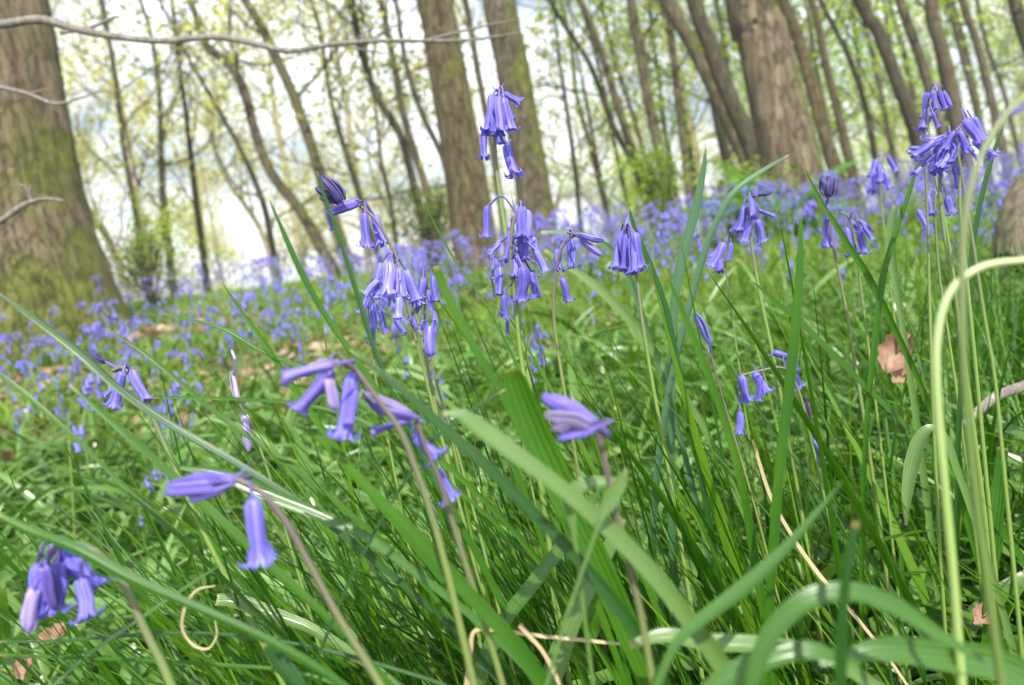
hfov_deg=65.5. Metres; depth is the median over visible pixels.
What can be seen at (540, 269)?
bluebell
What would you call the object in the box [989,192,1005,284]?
bluebell
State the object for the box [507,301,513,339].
bluebell
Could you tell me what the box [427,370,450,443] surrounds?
bluebell
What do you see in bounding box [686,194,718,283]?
bluebell
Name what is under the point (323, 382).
bluebell
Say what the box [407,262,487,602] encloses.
bluebell
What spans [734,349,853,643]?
bluebell
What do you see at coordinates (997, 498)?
strap leaf
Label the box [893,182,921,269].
bluebell
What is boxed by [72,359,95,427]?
bluebell
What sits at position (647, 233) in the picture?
bluebell
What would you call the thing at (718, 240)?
bluebell
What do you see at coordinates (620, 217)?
bluebell
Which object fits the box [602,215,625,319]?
bluebell
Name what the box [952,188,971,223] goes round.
bluebell
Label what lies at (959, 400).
grass blade
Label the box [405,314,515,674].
bluebell
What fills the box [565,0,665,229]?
tree
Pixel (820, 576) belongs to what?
grass blade
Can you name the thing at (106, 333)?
bluebell
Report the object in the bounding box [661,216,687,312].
bluebell
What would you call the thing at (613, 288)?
bluebell
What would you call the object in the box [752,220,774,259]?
bluebell
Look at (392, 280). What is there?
bluebell
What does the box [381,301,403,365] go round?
bluebell
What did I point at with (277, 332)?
bluebell
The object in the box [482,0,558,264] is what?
tree
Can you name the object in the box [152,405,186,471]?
bluebell
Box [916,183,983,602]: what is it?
bluebell
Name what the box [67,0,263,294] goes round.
tree
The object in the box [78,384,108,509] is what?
bluebell
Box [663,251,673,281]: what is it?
bluebell
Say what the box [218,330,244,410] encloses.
bluebell
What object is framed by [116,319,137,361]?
bluebell
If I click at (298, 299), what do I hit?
bluebell
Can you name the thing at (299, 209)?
tree
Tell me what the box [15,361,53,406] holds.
bluebell
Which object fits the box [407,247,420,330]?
bluebell
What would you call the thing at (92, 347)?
bluebell
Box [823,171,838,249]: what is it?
bluebell
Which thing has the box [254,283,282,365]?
bluebell
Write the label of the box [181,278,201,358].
bluebell
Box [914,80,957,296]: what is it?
bluebell
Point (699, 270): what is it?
strap leaf
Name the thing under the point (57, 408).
bluebell
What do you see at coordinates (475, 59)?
tree
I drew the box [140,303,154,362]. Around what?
bluebell
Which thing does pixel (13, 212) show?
overhanging branch
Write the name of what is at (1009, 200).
fallen log
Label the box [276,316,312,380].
bluebell
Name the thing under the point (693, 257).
bluebell
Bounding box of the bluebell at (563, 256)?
[562,234,568,305]
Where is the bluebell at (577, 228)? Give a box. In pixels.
[576,204,598,303]
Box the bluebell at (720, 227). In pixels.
[709,199,734,287]
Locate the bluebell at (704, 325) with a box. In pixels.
[692,313,797,684]
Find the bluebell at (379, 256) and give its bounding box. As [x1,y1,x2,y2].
[376,251,386,347]
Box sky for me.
[49,0,1023,303]
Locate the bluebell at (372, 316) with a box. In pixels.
[354,275,434,684]
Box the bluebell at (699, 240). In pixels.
[693,231,720,344]
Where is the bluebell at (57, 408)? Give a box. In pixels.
[54,405,79,456]
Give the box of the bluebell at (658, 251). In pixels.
[652,249,675,274]
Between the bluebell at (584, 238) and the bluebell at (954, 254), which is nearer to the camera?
the bluebell at (584, 238)
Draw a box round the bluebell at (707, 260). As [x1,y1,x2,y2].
[705,248,711,298]
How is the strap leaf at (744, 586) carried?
on the ground at (144, 337)
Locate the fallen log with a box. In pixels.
[992,172,1023,274]
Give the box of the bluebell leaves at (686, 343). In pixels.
[380,253,1023,679]
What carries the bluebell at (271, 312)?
on the ground at (144, 337)
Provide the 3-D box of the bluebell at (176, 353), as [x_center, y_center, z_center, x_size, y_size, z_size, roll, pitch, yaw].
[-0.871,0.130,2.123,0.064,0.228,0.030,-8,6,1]
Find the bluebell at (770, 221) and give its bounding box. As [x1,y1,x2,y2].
[763,201,775,255]
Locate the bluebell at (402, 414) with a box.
[361,391,505,684]
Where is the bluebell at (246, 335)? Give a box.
[233,311,247,383]
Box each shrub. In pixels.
[92,187,238,307]
[369,170,452,269]
[595,123,710,242]
[699,153,814,235]
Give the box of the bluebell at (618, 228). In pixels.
[612,225,637,312]
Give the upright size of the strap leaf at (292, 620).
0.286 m
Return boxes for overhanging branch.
[0,0,519,55]
[0,85,99,105]
[0,183,64,224]
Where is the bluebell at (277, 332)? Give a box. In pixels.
[273,327,321,397]
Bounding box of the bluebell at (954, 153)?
[944,143,1023,657]
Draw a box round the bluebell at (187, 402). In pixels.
[163,391,196,434]
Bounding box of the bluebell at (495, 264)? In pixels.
[487,260,508,352]
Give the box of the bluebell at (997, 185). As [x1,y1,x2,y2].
[993,182,1010,281]
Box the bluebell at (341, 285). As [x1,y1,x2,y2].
[325,281,351,383]
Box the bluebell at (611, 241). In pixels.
[588,240,614,295]
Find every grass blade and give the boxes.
[0,293,498,684]
[0,372,321,684]
[0,512,348,684]
[0,631,448,684]
[0,654,333,684]
[52,564,219,684]
[69,384,393,684]
[105,328,497,684]
[146,396,621,684]
[163,313,620,684]
[221,281,520,684]
[269,199,522,640]
[280,414,552,684]
[307,389,504,684]
[317,171,513,684]
[350,349,671,684]
[421,196,632,684]
[433,265,628,684]
[464,627,619,684]
[518,623,561,684]
[665,270,778,684]
[752,439,907,684]
[762,209,803,684]
[803,165,976,566]
[834,521,859,684]
[859,157,919,670]
[954,122,1004,593]
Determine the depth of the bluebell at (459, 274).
2.57 m
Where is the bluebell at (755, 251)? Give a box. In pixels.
[746,246,770,303]
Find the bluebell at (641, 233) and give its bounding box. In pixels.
[639,226,651,294]
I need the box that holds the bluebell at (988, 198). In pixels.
[962,182,995,272]
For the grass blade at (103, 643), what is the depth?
0.27 m
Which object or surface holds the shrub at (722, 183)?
on the ground at (144, 337)
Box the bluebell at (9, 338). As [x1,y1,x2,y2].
[0,334,12,409]
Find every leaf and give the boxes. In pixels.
[11,657,31,679]
[36,623,66,645]
[180,465,523,670]
[215,593,403,684]
[262,636,306,684]
[443,408,744,684]
[474,487,601,684]
[504,367,648,684]
[541,229,722,632]
[543,519,625,684]
[544,249,799,677]
[545,468,627,684]
[563,476,614,684]
[586,600,599,639]
[628,207,733,660]
[629,627,884,684]
[646,154,788,618]
[653,480,842,684]
[666,148,706,684]
[702,640,859,684]
[745,581,1019,684]
[750,279,1023,565]
[819,636,1023,684]
[877,330,915,372]
[885,205,942,628]
[892,366,918,383]
[901,424,1018,655]
[958,95,1023,684]
[973,601,987,624]
[980,447,1007,684]
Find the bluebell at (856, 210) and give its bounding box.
[821,206,865,311]
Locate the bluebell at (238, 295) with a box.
[236,294,270,347]
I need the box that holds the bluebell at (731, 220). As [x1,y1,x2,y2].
[723,219,751,257]
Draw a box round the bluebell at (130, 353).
[124,349,169,415]
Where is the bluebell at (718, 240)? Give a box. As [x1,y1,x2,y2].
[704,228,732,289]
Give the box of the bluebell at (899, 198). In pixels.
[886,197,901,227]
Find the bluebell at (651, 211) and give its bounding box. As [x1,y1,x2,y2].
[645,209,675,257]
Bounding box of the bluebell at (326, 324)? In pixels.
[310,311,339,357]
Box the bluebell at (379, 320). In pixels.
[368,283,396,364]
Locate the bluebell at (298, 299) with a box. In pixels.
[280,296,301,368]
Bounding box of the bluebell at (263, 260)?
[257,256,296,355]
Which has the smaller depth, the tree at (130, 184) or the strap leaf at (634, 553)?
the strap leaf at (634, 553)
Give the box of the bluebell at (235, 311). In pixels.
[229,293,260,411]
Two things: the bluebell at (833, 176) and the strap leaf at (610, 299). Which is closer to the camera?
the strap leaf at (610, 299)
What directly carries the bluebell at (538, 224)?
on the ground at (144, 337)
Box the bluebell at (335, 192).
[315,174,489,684]
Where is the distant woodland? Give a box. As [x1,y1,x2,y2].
[49,0,1023,302]
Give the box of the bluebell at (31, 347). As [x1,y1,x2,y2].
[24,343,45,435]
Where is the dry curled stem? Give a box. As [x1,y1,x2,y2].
[180,585,217,649]
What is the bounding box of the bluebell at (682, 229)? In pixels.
[680,226,699,282]
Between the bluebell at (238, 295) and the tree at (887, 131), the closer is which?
the bluebell at (238, 295)
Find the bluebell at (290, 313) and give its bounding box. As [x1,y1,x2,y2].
[286,308,316,361]
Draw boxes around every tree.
[0,0,138,371]
[52,0,272,299]
[55,0,263,297]
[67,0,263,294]
[71,0,391,280]
[120,0,474,277]
[136,0,384,278]
[181,0,439,264]
[182,0,569,262]
[221,0,483,266]
[306,0,537,266]
[346,0,656,236]
[368,0,507,250]
[393,0,453,250]
[406,0,694,247]
[416,0,499,277]
[475,0,644,240]
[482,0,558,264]
[489,0,703,221]
[489,0,722,239]
[552,0,745,237]
[555,0,739,230]
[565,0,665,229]
[568,0,701,224]
[571,0,743,231]
[589,0,703,212]
[625,0,815,198]
[639,0,851,122]
[651,0,776,82]
[660,0,747,173]
[679,0,847,197]
[686,0,758,180]
[708,0,989,147]
[724,0,908,153]
[725,0,834,231]
[776,0,903,205]
[778,0,854,216]
[794,0,1023,192]
[807,0,893,209]
[814,0,934,197]
[817,0,884,208]
[818,0,994,146]
[825,0,979,197]
[828,0,1014,190]
[836,0,1023,141]
[854,0,948,199]
[894,0,957,194]
[898,0,1023,183]
[901,0,1023,167]
[924,0,979,195]
[1007,0,1023,54]
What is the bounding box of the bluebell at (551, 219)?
[543,217,576,302]
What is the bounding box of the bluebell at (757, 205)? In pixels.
[752,204,762,275]
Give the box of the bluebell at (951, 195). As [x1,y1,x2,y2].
[931,189,958,218]
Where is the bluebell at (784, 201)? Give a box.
[770,187,794,248]
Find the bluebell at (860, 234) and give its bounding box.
[840,211,908,682]
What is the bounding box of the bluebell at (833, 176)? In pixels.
[818,175,839,252]
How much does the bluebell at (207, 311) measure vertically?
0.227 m
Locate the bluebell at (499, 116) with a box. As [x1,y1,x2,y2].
[477,83,566,680]
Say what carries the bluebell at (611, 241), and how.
on the ground at (144, 337)
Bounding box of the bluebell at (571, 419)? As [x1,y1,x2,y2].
[542,393,655,684]
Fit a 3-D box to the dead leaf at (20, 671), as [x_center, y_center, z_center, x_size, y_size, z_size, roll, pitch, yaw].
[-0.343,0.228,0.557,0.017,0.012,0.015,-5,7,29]
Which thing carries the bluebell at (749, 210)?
on the ground at (144, 337)
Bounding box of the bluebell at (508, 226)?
[499,224,515,294]
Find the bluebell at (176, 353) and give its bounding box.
[167,350,201,423]
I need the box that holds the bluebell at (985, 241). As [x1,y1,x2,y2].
[983,221,991,260]
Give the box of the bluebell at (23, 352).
[0,333,48,388]
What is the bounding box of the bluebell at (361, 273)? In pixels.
[356,257,379,326]
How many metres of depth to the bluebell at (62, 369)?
1.87 m
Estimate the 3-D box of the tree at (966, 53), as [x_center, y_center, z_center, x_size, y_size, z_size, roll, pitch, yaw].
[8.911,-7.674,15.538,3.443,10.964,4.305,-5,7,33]
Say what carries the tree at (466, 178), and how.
on the ground at (144, 337)
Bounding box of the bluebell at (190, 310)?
[187,287,198,364]
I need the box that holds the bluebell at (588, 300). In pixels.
[587,290,595,374]
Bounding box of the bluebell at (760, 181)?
[750,179,769,268]
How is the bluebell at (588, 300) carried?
on the ground at (144, 337)
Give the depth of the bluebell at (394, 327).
1.33 m
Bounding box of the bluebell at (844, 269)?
[841,241,878,290]
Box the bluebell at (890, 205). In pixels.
[877,201,917,274]
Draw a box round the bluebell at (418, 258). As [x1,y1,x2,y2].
[404,254,426,357]
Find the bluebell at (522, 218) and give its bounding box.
[478,194,572,684]
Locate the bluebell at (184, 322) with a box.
[180,320,201,395]
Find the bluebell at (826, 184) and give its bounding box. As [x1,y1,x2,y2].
[811,175,902,684]
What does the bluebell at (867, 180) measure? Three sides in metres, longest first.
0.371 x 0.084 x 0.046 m
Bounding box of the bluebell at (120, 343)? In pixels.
[105,330,136,396]
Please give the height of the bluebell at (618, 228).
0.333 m
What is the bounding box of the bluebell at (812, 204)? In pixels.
[791,201,823,277]
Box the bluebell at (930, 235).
[917,213,933,262]
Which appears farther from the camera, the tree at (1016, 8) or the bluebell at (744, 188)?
the tree at (1016, 8)
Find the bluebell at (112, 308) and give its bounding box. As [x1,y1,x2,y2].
[97,301,118,365]
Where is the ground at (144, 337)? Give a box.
[0,219,1012,684]
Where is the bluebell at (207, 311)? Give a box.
[206,307,232,349]
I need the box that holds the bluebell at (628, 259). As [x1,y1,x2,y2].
[605,217,704,684]
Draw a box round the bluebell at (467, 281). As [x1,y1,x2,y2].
[460,280,484,324]
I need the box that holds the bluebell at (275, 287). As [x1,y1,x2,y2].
[272,283,289,354]
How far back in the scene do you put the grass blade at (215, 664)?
0.26 m
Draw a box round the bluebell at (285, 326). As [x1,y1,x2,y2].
[279,324,314,403]
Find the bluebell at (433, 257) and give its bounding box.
[428,252,444,333]
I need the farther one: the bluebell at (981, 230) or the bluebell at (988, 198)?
the bluebell at (981, 230)
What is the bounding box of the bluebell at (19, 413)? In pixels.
[13,407,34,440]
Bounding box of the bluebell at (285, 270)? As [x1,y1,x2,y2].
[279,268,309,361]
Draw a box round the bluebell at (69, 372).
[68,357,78,426]
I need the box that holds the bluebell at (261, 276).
[251,274,267,360]
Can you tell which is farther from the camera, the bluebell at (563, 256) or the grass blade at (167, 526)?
the bluebell at (563, 256)
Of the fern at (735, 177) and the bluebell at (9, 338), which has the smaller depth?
the bluebell at (9, 338)
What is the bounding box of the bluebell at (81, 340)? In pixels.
[73,326,105,422]
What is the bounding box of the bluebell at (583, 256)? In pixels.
[580,252,604,316]
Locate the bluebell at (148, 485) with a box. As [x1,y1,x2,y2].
[136,470,167,561]
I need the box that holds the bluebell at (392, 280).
[360,247,484,599]
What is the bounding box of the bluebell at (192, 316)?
[187,306,214,395]
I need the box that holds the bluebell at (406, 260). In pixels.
[388,245,422,319]
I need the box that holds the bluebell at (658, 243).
[657,241,674,260]
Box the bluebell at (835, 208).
[830,205,850,226]
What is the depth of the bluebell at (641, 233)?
2.92 m
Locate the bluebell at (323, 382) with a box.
[281,353,477,684]
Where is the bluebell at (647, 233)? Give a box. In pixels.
[643,231,666,285]
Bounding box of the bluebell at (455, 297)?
[437,286,466,341]
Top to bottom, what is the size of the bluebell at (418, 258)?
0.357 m
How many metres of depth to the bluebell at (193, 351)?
1.91 m
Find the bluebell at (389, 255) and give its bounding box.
[383,251,392,302]
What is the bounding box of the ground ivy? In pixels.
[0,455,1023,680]
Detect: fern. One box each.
[669,188,787,242]
[699,157,871,234]
[765,194,875,234]
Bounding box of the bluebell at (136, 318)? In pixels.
[126,315,146,395]
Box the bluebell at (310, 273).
[306,266,329,359]
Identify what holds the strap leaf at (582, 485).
on the ground at (144, 337)
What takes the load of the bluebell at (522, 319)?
on the ground at (144, 337)
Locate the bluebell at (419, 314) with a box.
[404,296,429,356]
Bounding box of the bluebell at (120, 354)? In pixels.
[115,347,132,363]
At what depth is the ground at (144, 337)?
3.00 m
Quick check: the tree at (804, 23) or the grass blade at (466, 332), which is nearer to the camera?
the grass blade at (466, 332)
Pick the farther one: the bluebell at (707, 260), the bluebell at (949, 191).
the bluebell at (707, 260)
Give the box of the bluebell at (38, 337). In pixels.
[29,336,43,386]
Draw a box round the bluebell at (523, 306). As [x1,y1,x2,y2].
[508,265,538,369]
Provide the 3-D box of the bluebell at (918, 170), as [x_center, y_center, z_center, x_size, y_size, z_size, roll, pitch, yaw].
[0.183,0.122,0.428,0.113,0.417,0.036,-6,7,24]
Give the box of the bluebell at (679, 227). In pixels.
[674,226,680,264]
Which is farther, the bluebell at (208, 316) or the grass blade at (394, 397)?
the bluebell at (208, 316)
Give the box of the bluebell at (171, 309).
[162,306,191,388]
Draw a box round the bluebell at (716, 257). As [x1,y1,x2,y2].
[704,235,784,671]
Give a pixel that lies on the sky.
(246, 226)
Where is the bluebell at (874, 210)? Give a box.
[869,207,884,231]
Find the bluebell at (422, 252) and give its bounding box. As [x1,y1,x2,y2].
[414,249,425,341]
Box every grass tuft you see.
[666,221,1023,634]
[750,186,1023,521]
[815,188,1023,452]
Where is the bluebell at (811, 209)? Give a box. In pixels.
[805,208,814,263]
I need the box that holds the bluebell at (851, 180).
[844,177,858,257]
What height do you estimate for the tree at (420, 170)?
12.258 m
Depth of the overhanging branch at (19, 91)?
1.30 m
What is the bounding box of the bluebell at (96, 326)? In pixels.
[92,322,120,444]
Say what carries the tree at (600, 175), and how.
on the ground at (144, 337)
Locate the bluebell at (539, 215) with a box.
[535,213,550,294]
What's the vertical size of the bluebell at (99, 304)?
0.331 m
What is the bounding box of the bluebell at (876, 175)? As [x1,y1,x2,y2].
[862,154,937,555]
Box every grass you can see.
[0,185,1008,428]
[2,290,1001,684]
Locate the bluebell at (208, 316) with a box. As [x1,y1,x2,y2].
[203,315,218,372]
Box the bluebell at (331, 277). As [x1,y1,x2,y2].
[323,275,357,353]
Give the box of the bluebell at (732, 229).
[730,227,755,280]
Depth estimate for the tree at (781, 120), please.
5.05 m
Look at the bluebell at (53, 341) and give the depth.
2.98 m
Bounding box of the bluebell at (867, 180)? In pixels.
[863,178,883,259]
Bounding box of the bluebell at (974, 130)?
[935,108,1004,678]
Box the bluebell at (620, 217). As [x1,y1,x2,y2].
[615,212,655,269]
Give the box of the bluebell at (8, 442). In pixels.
[0,421,15,459]
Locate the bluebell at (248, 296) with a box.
[240,292,264,391]
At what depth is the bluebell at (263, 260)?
2.77 m
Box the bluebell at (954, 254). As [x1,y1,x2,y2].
[944,240,958,287]
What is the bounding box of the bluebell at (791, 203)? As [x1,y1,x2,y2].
[778,201,793,262]
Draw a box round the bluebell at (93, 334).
[87,325,104,370]
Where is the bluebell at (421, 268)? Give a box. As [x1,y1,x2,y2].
[417,264,449,357]
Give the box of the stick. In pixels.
[962,380,1023,422]
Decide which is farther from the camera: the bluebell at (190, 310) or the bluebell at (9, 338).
the bluebell at (190, 310)
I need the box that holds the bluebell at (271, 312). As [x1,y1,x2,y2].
[262,308,280,379]
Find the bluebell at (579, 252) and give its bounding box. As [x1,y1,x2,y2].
[575,239,581,270]
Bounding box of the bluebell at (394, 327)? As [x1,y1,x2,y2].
[392,318,427,439]
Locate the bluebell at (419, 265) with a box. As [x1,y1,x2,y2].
[412,261,423,353]
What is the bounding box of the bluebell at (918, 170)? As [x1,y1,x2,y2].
[910,166,946,684]
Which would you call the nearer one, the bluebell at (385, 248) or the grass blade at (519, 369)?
the grass blade at (519, 369)
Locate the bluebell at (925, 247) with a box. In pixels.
[922,234,926,264]
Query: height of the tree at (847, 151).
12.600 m
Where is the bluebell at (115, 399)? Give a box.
[86,349,286,684]
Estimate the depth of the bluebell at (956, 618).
0.19 m
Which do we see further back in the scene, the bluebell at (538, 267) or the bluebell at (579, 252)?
the bluebell at (538, 267)
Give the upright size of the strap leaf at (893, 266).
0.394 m
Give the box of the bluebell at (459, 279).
[443,275,463,345]
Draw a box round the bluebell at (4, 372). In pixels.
[0,363,34,461]
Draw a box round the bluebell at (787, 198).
[785,195,798,220]
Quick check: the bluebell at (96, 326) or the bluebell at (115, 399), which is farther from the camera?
the bluebell at (96, 326)
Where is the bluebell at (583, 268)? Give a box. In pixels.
[576,245,591,303]
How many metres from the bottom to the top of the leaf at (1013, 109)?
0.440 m
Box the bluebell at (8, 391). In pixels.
[0,370,24,448]
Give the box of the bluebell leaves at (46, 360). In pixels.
[0,186,1023,543]
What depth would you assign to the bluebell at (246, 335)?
2.54 m
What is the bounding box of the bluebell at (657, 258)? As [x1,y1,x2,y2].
[656,231,670,297]
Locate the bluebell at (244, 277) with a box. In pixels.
[240,274,256,364]
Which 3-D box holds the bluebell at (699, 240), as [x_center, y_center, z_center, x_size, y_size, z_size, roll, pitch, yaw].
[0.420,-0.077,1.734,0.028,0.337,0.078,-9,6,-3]
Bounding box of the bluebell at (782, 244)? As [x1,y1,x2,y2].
[779,211,816,306]
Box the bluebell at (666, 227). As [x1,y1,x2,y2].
[659,225,676,288]
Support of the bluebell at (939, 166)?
on the ground at (144, 337)
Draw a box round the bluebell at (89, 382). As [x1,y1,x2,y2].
[68,374,113,534]
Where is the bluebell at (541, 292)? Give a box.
[526,260,552,327]
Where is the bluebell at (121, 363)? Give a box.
[119,361,130,443]
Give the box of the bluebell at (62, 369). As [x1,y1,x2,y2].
[56,366,76,439]
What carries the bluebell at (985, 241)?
on the ground at (144, 337)
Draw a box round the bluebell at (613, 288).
[611,270,624,332]
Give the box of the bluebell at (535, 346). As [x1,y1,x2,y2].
[525,332,547,386]
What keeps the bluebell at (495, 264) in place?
on the ground at (144, 337)
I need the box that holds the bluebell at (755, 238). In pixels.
[754,237,768,289]
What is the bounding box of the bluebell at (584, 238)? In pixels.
[551,229,612,684]
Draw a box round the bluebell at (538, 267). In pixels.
[534,242,547,303]
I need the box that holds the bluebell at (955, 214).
[952,195,963,246]
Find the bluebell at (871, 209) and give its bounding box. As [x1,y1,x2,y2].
[864,207,880,271]
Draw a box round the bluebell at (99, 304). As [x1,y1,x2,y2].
[94,303,112,363]
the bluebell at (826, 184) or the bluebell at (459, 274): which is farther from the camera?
the bluebell at (459, 274)
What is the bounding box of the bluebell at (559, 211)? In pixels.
[551,208,588,328]
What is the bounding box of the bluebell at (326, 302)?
[308,274,335,367]
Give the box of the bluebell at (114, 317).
[107,314,142,428]
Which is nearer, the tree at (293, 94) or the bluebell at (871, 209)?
the bluebell at (871, 209)
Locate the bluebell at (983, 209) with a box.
[980,204,988,258]
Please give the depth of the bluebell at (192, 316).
2.34 m
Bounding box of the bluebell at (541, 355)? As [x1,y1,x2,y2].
[534,324,568,591]
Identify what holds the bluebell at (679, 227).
on the ground at (144, 337)
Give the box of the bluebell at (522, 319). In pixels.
[488,289,540,379]
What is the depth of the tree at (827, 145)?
6.96 m
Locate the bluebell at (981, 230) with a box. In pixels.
[977,227,1000,295]
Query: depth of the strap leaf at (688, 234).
0.48 m
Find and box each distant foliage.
[50,0,1023,299]
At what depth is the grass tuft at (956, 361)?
0.90 m
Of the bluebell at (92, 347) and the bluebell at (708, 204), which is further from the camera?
the bluebell at (708, 204)
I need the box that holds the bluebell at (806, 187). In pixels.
[800,180,817,253]
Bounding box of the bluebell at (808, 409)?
[804,393,855,644]
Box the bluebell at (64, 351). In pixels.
[58,331,68,396]
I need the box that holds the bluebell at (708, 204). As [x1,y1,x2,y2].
[702,200,733,288]
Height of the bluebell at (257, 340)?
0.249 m
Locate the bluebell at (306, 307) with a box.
[282,287,310,362]
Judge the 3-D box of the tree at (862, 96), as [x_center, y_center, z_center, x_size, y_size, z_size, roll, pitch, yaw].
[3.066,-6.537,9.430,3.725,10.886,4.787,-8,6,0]
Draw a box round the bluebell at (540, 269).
[532,218,545,321]
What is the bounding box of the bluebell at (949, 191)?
[931,187,957,248]
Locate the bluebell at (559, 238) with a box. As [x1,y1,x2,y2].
[557,234,578,326]
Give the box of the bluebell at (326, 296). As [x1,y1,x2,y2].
[323,294,339,381]
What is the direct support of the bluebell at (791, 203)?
on the ground at (144, 337)
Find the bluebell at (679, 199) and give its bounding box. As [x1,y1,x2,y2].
[677,197,689,275]
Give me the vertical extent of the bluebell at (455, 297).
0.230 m
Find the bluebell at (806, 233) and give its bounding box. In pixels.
[786,227,822,285]
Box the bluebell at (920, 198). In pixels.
[915,180,926,253]
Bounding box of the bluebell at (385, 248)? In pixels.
[381,245,389,327]
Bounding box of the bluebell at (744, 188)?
[740,186,749,266]
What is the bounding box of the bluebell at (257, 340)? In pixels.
[254,312,274,378]
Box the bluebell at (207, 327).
[205,321,248,392]
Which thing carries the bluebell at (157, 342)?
on the ground at (144, 337)
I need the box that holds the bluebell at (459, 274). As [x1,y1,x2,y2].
[452,269,470,328]
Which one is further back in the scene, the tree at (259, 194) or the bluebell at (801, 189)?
the tree at (259, 194)
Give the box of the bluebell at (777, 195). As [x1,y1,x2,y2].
[755,181,792,300]
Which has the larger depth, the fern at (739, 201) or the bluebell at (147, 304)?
the fern at (739, 201)
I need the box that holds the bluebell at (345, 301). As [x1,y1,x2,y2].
[321,281,359,354]
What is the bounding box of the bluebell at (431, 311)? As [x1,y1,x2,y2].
[420,265,438,347]
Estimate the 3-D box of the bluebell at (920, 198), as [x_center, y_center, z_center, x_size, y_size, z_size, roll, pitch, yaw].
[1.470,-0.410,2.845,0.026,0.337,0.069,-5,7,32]
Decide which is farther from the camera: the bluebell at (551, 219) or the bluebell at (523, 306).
the bluebell at (551, 219)
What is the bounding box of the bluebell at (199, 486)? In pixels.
[163,463,384,684]
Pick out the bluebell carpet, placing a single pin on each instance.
(920, 178)
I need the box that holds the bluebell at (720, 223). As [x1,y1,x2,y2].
[702,205,720,242]
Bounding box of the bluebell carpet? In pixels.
[0,147,1023,386]
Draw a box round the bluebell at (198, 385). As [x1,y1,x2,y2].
[157,378,202,538]
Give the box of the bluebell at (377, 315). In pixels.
[366,297,402,382]
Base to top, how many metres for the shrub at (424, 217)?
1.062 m
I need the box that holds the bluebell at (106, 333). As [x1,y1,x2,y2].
[90,330,114,432]
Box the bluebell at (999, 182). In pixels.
[998,180,1004,197]
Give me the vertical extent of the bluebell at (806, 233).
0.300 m
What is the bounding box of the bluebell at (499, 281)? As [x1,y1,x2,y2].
[489,250,557,624]
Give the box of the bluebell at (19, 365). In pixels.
[16,360,60,446]
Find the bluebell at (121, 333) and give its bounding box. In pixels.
[118,327,137,397]
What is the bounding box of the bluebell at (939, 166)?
[906,125,996,615]
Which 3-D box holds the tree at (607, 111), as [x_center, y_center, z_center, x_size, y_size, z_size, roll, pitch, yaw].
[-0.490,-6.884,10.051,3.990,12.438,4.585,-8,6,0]
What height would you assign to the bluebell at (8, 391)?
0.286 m
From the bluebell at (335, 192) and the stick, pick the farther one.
the stick
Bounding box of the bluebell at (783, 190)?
[779,186,809,273]
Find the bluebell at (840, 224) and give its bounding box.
[833,213,855,286]
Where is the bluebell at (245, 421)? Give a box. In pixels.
[229,349,329,684]
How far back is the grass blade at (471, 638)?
0.27 m
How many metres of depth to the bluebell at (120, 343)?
2.63 m
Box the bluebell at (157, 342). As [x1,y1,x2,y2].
[150,340,166,404]
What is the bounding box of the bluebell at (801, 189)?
[791,188,806,248]
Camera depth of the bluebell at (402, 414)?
0.23 m
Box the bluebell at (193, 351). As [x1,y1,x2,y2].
[175,348,203,423]
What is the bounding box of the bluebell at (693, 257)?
[690,255,696,276]
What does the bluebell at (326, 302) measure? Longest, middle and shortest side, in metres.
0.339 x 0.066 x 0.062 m
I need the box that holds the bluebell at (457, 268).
[454,267,466,335]
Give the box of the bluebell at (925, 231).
[911,226,941,270]
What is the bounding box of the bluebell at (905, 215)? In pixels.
[902,213,910,272]
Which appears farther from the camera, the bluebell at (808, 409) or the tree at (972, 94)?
the tree at (972, 94)
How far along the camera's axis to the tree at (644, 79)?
8.96 m
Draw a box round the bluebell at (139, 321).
[133,319,151,415]
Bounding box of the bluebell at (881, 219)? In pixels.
[880,200,891,244]
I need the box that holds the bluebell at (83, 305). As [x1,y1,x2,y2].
[77,301,99,400]
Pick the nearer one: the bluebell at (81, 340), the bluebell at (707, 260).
the bluebell at (81, 340)
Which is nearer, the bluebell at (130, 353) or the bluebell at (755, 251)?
the bluebell at (130, 353)
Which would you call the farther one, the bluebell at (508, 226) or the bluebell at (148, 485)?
the bluebell at (508, 226)
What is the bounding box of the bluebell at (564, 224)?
[559,221,566,278]
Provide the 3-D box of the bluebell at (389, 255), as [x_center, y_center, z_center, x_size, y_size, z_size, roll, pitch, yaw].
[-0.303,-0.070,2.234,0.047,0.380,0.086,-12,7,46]
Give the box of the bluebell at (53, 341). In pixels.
[41,339,74,384]
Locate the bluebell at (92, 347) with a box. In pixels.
[89,344,118,458]
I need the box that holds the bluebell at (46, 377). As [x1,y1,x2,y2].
[35,374,66,434]
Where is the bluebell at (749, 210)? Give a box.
[729,190,828,683]
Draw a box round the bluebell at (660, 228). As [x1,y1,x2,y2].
[652,211,684,277]
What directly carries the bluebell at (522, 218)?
on the ground at (144, 337)
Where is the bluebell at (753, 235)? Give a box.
[734,222,765,295]
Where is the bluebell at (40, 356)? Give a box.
[29,351,57,447]
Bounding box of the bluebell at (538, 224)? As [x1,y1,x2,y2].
[528,221,542,322]

